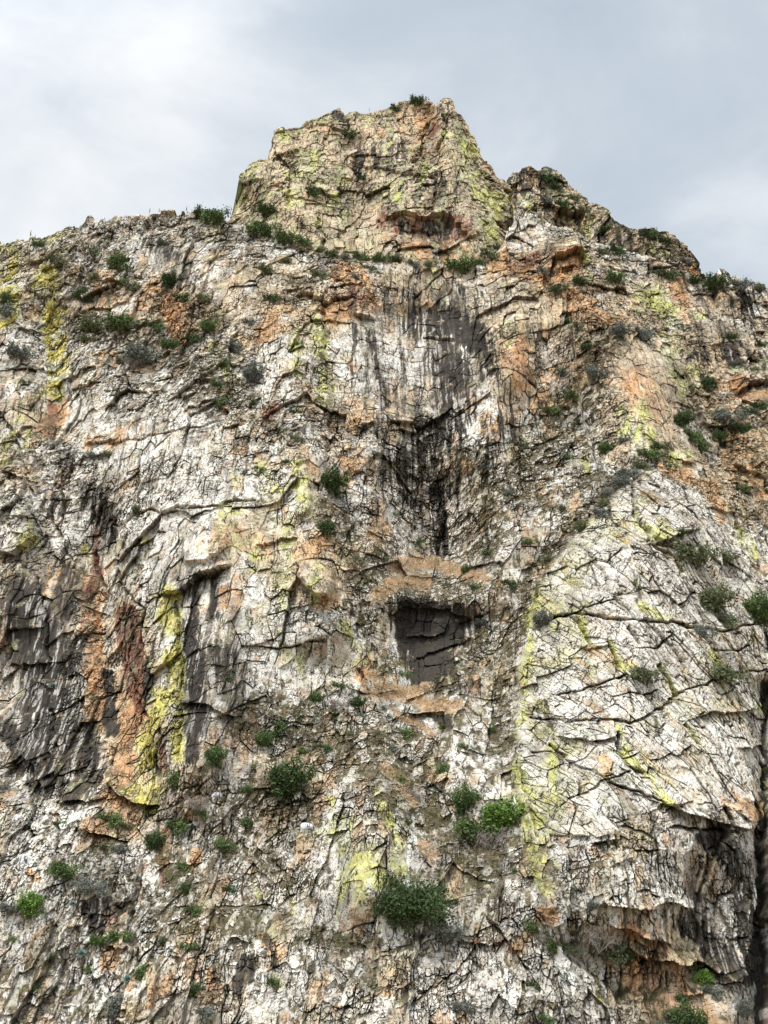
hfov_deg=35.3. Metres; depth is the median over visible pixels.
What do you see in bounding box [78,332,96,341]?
shrub
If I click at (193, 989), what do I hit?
shrub
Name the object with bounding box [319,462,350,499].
shrub
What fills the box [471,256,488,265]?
shrub
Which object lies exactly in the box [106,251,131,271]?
shrub
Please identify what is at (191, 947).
shrub
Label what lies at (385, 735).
shrub
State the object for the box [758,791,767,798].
shrub
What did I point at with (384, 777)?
ledge grass
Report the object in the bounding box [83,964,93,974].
shrub
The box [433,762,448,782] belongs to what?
shrub
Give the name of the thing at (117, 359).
shrub
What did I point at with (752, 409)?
shrub
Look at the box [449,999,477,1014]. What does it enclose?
shrub
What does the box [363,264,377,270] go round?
shrub
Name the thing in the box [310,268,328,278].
shrub
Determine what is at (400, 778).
shrub
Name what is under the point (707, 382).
shrub
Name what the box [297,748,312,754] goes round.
shrub
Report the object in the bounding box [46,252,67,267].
shrub
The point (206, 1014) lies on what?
shrub
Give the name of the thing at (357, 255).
shrub
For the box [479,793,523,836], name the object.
shrub
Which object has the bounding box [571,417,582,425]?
shrub
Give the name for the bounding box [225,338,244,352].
shrub
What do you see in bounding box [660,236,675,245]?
shrub
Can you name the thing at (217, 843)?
shrub
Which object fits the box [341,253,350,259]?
shrub
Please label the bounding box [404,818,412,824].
shrub
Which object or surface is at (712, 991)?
shrub
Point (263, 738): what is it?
shrub
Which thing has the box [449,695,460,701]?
boulder
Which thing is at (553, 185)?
shrub
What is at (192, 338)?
shrub
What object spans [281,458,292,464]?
shrub
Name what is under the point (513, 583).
shrub
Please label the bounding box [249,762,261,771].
shrub
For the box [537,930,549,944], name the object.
dead shrub
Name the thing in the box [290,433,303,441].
shrub
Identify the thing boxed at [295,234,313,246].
shrub
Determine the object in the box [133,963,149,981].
shrub
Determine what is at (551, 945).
shrub
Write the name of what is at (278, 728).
shrub
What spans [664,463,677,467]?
shrub
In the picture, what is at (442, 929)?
shrub
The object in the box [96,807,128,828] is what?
shrub
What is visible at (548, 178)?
shrub
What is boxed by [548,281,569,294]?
shrub
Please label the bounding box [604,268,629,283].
shrub
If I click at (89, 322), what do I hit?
shrub
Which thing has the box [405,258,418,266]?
shrub
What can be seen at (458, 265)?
shrub
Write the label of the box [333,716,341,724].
shrub
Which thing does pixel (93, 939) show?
shrub
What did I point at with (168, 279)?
shrub
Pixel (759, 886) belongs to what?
shrub
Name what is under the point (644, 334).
shrub
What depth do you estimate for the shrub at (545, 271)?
257.13 m
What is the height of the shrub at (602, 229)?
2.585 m
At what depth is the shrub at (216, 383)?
227.65 m
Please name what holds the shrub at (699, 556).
on the mountain face
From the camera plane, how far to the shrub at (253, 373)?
227.62 m
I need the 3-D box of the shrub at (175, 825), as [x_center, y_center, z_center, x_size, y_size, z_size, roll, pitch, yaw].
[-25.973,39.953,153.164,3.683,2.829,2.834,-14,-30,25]
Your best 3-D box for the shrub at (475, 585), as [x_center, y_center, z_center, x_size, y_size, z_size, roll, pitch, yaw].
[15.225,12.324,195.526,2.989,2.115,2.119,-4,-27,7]
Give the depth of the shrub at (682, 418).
223.60 m
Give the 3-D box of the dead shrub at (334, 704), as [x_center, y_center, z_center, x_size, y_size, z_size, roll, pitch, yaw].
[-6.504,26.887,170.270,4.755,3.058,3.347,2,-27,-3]
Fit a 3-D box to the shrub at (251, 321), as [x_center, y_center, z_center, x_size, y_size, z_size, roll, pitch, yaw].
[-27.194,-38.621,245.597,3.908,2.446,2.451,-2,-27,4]
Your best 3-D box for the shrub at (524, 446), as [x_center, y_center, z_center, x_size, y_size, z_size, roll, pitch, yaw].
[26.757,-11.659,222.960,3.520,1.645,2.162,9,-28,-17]
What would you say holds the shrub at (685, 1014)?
on the mountain face
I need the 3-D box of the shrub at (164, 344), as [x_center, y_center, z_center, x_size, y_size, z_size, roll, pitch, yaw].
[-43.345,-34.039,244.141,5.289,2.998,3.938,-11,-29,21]
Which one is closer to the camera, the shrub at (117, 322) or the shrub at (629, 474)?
the shrub at (629, 474)
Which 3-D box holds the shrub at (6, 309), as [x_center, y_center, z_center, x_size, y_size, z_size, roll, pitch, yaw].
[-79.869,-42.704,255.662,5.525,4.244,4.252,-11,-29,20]
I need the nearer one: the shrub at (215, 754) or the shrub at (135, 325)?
the shrub at (215, 754)
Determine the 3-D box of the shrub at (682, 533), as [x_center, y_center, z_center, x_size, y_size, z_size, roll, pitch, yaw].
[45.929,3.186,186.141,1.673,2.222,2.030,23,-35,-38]
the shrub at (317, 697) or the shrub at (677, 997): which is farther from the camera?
the shrub at (317, 697)
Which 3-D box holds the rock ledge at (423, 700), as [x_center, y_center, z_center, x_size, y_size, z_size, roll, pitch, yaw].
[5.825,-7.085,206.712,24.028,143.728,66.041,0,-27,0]
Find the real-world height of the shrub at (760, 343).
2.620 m
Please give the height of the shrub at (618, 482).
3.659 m
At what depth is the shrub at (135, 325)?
252.92 m
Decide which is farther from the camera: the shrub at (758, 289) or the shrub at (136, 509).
the shrub at (758, 289)
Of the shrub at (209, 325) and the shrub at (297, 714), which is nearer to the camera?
the shrub at (297, 714)
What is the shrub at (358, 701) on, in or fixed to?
on the mountain face
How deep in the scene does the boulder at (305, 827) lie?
148.96 m
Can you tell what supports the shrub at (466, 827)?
on the mountain face
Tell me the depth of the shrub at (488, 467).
218.08 m
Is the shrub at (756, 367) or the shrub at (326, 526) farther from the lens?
the shrub at (756, 367)
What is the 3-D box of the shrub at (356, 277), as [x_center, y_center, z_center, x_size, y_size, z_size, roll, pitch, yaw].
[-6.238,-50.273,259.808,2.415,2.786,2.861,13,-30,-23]
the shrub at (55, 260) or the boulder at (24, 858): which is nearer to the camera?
the boulder at (24, 858)
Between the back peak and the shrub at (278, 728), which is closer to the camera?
the shrub at (278, 728)
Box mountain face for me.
[0,192,767,1023]
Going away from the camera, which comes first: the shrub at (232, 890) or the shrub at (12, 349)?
the shrub at (232, 890)
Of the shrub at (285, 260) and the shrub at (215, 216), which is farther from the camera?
the shrub at (215, 216)
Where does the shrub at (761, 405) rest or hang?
on the mountain face
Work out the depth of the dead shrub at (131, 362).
239.92 m
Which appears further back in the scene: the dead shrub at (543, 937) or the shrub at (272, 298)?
the shrub at (272, 298)
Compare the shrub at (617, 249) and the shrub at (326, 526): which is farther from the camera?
the shrub at (617, 249)
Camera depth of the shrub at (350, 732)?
165.72 m
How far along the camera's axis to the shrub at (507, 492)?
212.29 m
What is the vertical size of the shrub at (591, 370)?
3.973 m
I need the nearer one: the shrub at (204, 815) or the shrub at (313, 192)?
the shrub at (204, 815)
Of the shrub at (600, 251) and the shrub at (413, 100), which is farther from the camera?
the shrub at (413, 100)
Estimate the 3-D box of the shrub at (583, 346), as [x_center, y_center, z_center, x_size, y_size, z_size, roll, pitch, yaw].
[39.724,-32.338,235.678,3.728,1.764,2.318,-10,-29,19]
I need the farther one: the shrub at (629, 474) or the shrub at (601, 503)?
the shrub at (629, 474)
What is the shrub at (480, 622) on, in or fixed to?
on the mountain face
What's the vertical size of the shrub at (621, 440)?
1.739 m
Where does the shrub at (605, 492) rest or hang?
on the mountain face
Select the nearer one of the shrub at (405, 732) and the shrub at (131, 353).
the shrub at (405, 732)
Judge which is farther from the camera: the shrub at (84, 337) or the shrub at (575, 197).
the shrub at (575, 197)
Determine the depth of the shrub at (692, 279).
266.15 m
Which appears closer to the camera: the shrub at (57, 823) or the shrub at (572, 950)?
the shrub at (572, 950)
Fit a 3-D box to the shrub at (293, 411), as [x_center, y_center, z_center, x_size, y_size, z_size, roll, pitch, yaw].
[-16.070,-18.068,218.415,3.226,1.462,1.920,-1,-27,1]
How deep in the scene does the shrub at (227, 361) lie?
234.37 m
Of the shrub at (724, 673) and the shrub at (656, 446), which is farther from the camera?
the shrub at (656, 446)
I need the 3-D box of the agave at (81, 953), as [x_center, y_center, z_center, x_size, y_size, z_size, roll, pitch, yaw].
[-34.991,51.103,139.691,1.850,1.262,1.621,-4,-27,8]
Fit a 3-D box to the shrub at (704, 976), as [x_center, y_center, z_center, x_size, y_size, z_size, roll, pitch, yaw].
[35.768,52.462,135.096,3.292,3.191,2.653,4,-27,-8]
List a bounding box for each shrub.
[0,290,12,304]
[0,302,18,317]
[0,899,21,917]
[1,339,39,360]
[7,934,20,943]
[14,888,48,922]
[18,377,33,385]
[23,982,40,993]
[31,239,46,246]
[45,859,82,882]
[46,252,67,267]
[50,951,59,959]
[52,818,67,830]
[71,871,113,900]
[72,285,93,302]
[76,310,109,333]
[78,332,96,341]
[83,244,100,256]
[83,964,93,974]
[84,450,103,460]
[87,931,113,949]
[88,271,99,283]
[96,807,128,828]
[98,840,114,853]
[101,307,139,335]
[102,450,113,458]
[102,990,124,1022]
[105,926,137,946]
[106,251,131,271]
[110,842,130,853]
[115,355,127,364]
[116,276,125,285]
[121,340,163,368]
[121,821,137,830]
[122,279,141,291]
[123,356,142,368]
[131,503,140,516]
[132,321,141,330]
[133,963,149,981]
[144,828,167,851]
[147,319,165,331]
[153,236,169,245]
[155,935,169,944]
[159,334,182,349]
[160,267,181,290]
[164,816,192,835]
[165,768,184,791]
[172,290,189,302]
[174,859,191,871]
[175,881,191,895]
[178,940,203,951]
[183,333,201,343]
[183,794,214,814]
[184,903,203,917]
[188,982,204,998]
[190,203,203,219]
[193,1004,220,1021]
[194,807,211,819]
[195,292,210,303]
[197,317,219,332]
[198,204,233,225]
[205,743,229,769]
[210,378,223,387]
[210,835,236,854]
[211,397,230,407]
[218,358,230,367]
[219,674,233,681]
[221,884,238,896]
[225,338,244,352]
[237,816,258,829]
[239,783,255,795]
[241,317,257,325]
[241,359,266,385]
[245,219,279,237]
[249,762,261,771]
[254,200,277,217]
[254,464,264,472]
[254,727,274,749]
[256,261,276,274]
[262,291,282,302]
[265,716,292,736]
[266,976,279,988]
[267,753,317,805]
[272,226,302,244]
[280,256,292,263]
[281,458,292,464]
[286,408,303,413]
[288,712,302,717]
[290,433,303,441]
[292,340,304,348]
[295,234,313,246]
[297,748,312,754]
[305,184,322,196]
[308,689,326,702]
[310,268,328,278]
[312,245,326,252]
[316,517,336,537]
[316,743,334,752]
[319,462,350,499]
[324,694,353,714]
[325,247,340,257]
[331,680,349,689]
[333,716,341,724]
[340,128,357,139]
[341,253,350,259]
[344,727,362,735]
[349,694,366,711]
[351,273,359,279]
[352,250,367,260]
[355,711,366,716]
[357,173,366,180]
[362,254,375,260]
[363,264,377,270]
[366,866,464,940]
[371,250,391,263]
[375,729,387,737]
[382,741,398,751]
[388,253,406,262]
[389,103,401,111]
[391,772,408,783]
[395,723,415,738]
[396,667,416,679]
[403,786,421,796]
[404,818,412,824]
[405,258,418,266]
[408,93,429,106]
[416,536,423,545]
[423,258,440,266]
[424,912,470,945]
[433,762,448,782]
[437,724,445,731]
[442,253,479,274]
[447,814,499,841]
[448,782,483,816]
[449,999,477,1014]
[456,741,469,748]
[460,562,472,574]
[469,582,481,591]
[470,826,510,849]
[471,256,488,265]
[473,616,487,627]
[478,246,500,258]
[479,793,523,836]
[480,462,494,469]
[481,546,493,555]
[487,724,497,733]
[492,243,501,249]
[500,577,519,588]
[503,489,512,496]
[519,535,543,546]
[520,444,531,449]
[522,919,539,937]
[525,978,540,991]
[531,607,553,629]
[535,266,549,275]
[536,1011,557,1023]
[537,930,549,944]
[540,171,557,183]
[540,195,552,204]
[542,404,560,415]
[542,555,556,562]
[543,931,567,957]
[547,180,563,190]
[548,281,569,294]
[554,197,571,210]
[556,366,569,375]
[557,504,567,510]
[562,883,576,894]
[563,388,582,402]
[563,943,585,957]
[564,317,572,324]
[564,452,574,459]
[566,192,583,200]
[568,319,584,330]
[569,271,589,285]
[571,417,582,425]
[572,517,589,532]
[577,203,591,214]
[578,342,596,349]
[578,926,622,953]
[582,362,608,380]
[585,899,603,910]
[589,938,629,965]
[591,506,608,517]
[594,245,610,254]
[594,498,610,507]
[597,439,613,453]
[598,224,611,233]
[599,486,616,496]
[603,241,625,256]
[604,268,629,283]
[610,316,630,340]
[611,475,631,490]
[615,465,645,480]
[616,944,634,967]
[617,435,633,443]
[626,665,666,683]
[628,457,651,468]
[633,324,656,341]
[636,446,663,460]
[638,227,660,239]
[651,441,669,449]
[656,267,680,278]
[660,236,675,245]
[663,990,711,1023]
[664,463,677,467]
[671,534,723,569]
[673,405,696,429]
[673,992,691,1004]
[676,527,687,539]
[680,255,693,263]
[682,426,703,442]
[685,273,705,283]
[689,966,714,987]
[693,622,718,638]
[697,374,719,390]
[697,439,712,452]
[697,580,735,614]
[698,982,726,999]
[701,272,733,292]
[708,662,753,688]
[709,402,751,431]
[711,427,728,447]
[714,609,740,628]
[718,548,740,565]
[724,331,741,339]
[729,421,754,433]
[730,275,754,292]
[730,357,743,367]
[733,483,752,493]
[733,996,755,1019]
[741,404,759,415]
[742,588,767,631]
[750,364,767,370]
[750,400,767,409]
[754,282,764,292]
[754,881,761,890]
[755,340,766,347]
[755,956,761,964]
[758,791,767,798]
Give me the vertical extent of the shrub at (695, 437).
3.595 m
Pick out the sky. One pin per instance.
(655, 112)
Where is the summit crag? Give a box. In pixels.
[228,97,513,263]
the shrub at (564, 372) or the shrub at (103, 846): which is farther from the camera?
the shrub at (564, 372)
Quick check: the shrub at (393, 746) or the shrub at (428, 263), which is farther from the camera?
the shrub at (428, 263)
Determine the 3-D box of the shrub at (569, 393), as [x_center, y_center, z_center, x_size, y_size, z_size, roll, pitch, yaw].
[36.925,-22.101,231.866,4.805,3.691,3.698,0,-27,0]
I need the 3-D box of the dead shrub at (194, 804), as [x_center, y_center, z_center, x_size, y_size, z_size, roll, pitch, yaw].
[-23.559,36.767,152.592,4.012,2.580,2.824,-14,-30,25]
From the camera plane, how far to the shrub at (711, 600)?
179.74 m
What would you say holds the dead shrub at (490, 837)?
on the mountain face
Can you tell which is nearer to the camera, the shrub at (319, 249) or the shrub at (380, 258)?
the shrub at (380, 258)
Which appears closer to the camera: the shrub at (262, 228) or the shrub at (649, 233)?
the shrub at (262, 228)
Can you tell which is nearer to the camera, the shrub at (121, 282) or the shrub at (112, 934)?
the shrub at (112, 934)
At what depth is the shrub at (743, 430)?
231.17 m
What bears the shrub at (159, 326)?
on the mountain face
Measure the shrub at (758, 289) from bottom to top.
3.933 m
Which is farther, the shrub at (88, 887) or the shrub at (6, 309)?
the shrub at (6, 309)
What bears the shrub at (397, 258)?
on the summit crag
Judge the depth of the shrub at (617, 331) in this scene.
235.60 m
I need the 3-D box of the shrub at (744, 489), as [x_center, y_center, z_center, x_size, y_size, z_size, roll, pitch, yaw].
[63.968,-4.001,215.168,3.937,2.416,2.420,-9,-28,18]
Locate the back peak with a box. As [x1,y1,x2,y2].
[506,166,705,279]
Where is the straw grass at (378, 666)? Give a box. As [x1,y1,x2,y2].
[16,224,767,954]
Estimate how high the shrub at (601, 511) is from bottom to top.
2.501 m
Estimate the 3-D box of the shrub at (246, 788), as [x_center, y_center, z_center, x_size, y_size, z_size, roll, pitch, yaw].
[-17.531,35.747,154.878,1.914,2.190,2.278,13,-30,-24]
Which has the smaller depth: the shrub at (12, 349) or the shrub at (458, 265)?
the shrub at (12, 349)
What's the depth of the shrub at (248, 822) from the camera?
151.62 m
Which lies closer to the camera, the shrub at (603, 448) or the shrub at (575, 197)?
the shrub at (603, 448)
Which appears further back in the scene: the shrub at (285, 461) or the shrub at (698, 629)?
the shrub at (285, 461)
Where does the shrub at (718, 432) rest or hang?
on the mountain face
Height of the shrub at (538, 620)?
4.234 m
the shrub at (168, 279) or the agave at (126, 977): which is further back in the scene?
the shrub at (168, 279)
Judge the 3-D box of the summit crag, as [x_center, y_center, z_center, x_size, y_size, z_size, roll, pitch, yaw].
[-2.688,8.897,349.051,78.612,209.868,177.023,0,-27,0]
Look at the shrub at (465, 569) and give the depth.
204.30 m
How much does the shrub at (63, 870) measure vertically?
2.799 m
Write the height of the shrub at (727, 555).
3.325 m
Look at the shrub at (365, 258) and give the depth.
265.57 m
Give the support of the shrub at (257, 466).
on the mountain face
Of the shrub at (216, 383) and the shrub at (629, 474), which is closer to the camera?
the shrub at (629, 474)
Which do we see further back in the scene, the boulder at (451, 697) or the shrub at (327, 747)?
the boulder at (451, 697)
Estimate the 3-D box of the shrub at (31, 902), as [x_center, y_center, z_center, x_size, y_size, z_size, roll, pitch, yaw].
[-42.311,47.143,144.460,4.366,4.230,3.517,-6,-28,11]
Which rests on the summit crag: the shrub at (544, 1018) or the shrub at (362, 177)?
the shrub at (362, 177)
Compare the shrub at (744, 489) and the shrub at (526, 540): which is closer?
the shrub at (526, 540)
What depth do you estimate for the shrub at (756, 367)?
244.46 m
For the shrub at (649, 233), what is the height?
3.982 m
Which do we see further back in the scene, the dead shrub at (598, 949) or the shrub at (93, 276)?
the shrub at (93, 276)
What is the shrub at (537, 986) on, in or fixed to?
on the mountain face
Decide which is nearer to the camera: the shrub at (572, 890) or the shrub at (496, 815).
the shrub at (572, 890)
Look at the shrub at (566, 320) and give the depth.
244.39 m
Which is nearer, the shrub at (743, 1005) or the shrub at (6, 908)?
the shrub at (743, 1005)
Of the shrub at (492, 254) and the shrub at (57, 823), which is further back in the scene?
the shrub at (492, 254)
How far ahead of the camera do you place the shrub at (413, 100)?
333.06 m
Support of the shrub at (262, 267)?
on the mountain face
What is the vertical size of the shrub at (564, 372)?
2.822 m
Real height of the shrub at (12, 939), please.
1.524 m
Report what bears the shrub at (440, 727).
on the mountain face
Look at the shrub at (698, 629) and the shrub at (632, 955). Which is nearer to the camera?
the shrub at (632, 955)
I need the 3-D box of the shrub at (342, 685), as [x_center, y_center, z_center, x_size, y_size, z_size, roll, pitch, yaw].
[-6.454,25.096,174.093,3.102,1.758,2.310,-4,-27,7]
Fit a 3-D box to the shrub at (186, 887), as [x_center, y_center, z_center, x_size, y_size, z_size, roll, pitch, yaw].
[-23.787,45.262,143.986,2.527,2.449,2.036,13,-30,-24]
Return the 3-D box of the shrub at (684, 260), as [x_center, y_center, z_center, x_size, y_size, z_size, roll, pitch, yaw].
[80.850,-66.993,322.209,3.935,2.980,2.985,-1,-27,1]
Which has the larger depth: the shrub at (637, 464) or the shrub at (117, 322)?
the shrub at (117, 322)
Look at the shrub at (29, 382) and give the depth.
238.66 m
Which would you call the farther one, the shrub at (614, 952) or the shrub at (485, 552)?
the shrub at (485, 552)
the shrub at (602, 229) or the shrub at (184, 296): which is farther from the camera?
the shrub at (602, 229)
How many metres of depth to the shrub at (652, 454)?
209.07 m
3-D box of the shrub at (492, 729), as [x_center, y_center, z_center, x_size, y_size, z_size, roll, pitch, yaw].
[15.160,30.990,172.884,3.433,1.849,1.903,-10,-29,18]
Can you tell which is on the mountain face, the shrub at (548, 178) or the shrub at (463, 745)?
the shrub at (463, 745)
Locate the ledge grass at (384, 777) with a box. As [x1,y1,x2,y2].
[0,215,767,1023]
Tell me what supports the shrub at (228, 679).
on the mountain face
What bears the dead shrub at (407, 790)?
on the mountain face
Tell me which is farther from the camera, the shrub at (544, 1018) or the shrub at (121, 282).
the shrub at (121, 282)
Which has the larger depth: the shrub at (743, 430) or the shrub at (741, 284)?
the shrub at (741, 284)
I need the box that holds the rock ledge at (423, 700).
[360,258,491,861]
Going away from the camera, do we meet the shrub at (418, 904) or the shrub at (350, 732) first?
the shrub at (418, 904)
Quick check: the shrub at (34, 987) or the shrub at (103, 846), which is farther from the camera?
the shrub at (103, 846)
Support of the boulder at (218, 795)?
on the mountain face
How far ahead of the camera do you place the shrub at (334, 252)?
268.64 m
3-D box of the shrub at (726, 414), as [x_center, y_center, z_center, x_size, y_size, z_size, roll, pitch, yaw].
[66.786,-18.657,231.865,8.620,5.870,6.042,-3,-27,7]
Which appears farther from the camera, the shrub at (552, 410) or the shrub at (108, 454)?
the shrub at (552, 410)
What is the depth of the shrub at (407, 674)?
182.79 m
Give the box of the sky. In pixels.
[0,0,767,287]
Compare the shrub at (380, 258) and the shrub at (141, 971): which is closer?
the shrub at (141, 971)
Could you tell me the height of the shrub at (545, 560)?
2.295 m
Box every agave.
[76,948,86,958]
[122,973,130,982]
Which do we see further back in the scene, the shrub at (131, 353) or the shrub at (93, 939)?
the shrub at (131, 353)
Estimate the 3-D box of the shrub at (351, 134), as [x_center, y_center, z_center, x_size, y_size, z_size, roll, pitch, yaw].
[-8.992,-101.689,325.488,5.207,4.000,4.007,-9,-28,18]
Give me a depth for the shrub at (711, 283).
263.31 m
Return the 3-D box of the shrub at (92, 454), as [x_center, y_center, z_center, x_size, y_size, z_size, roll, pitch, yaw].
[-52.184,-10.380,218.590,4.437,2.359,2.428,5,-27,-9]
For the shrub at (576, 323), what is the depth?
240.64 m
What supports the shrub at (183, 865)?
on the mountain face
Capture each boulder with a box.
[10,854,31,864]
[11,814,20,822]
[211,792,221,799]
[300,822,315,832]
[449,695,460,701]
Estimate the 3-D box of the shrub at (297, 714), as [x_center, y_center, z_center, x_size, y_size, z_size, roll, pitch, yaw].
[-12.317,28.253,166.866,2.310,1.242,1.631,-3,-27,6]
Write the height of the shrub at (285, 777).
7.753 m
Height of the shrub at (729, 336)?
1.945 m
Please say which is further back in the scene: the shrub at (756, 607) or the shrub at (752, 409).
the shrub at (752, 409)
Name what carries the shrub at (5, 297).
on the mountain face
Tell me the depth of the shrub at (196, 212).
284.78 m
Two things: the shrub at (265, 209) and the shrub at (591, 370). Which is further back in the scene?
the shrub at (265, 209)
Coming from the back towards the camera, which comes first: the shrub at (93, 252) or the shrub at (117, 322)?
the shrub at (93, 252)
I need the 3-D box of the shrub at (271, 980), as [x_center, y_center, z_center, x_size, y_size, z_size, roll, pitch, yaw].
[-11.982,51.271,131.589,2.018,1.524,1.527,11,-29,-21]
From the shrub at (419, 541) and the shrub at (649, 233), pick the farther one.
the shrub at (649, 233)
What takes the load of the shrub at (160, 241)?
on the mountain face
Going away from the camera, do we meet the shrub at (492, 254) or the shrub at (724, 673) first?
the shrub at (724, 673)
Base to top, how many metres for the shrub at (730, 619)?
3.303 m
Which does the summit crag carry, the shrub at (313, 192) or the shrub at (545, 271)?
the shrub at (313, 192)
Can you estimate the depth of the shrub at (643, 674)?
162.49 m
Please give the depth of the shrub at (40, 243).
279.47 m
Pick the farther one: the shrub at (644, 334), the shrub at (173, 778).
the shrub at (644, 334)
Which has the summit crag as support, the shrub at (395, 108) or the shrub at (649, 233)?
the shrub at (395, 108)
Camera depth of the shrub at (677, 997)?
132.65 m
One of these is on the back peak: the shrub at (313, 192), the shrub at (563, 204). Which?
the shrub at (563, 204)
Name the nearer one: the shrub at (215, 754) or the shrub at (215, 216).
the shrub at (215, 754)
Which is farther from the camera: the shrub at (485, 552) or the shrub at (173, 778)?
the shrub at (485, 552)
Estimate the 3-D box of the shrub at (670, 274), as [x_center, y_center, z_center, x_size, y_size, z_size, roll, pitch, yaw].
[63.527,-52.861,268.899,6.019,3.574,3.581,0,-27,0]
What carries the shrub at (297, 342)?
on the mountain face
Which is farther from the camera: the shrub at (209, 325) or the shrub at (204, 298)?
the shrub at (204, 298)
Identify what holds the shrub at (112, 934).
on the mountain face
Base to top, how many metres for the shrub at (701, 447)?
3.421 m
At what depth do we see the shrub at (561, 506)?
201.87 m
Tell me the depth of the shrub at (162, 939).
137.51 m
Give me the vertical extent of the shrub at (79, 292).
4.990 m
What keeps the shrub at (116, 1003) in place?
on the mountain face
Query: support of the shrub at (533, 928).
on the mountain face
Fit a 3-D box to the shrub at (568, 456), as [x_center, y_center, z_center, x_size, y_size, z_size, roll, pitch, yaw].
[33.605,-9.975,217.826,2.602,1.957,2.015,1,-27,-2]
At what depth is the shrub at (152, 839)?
150.98 m
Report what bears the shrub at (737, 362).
on the mountain face
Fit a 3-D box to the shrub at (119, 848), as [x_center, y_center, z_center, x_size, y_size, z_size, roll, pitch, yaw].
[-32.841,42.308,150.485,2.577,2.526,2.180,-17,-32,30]
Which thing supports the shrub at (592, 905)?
on the mountain face
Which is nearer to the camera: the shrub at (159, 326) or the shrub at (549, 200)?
the shrub at (159, 326)
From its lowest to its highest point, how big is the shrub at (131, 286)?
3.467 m
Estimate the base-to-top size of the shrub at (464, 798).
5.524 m
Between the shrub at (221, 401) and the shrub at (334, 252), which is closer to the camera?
the shrub at (221, 401)
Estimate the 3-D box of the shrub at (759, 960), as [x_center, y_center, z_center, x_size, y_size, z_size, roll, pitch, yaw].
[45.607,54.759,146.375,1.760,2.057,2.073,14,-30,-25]
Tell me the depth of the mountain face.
181.43 m
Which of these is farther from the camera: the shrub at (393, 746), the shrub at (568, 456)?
the shrub at (568, 456)
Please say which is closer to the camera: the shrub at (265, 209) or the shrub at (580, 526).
the shrub at (580, 526)
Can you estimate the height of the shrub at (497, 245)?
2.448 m
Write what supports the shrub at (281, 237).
on the mountain face
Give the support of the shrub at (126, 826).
on the mountain face
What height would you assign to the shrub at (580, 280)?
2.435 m
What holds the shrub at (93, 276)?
on the mountain face
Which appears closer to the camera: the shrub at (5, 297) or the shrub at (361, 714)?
the shrub at (361, 714)
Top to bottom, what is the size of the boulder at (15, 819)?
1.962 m
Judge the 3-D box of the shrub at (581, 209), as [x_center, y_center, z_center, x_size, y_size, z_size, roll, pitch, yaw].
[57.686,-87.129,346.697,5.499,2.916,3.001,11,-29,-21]
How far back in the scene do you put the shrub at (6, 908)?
144.59 m
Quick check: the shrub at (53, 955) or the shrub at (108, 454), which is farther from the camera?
the shrub at (108, 454)
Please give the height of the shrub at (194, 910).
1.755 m
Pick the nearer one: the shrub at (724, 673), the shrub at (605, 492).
the shrub at (724, 673)
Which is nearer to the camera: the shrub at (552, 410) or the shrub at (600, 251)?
the shrub at (552, 410)

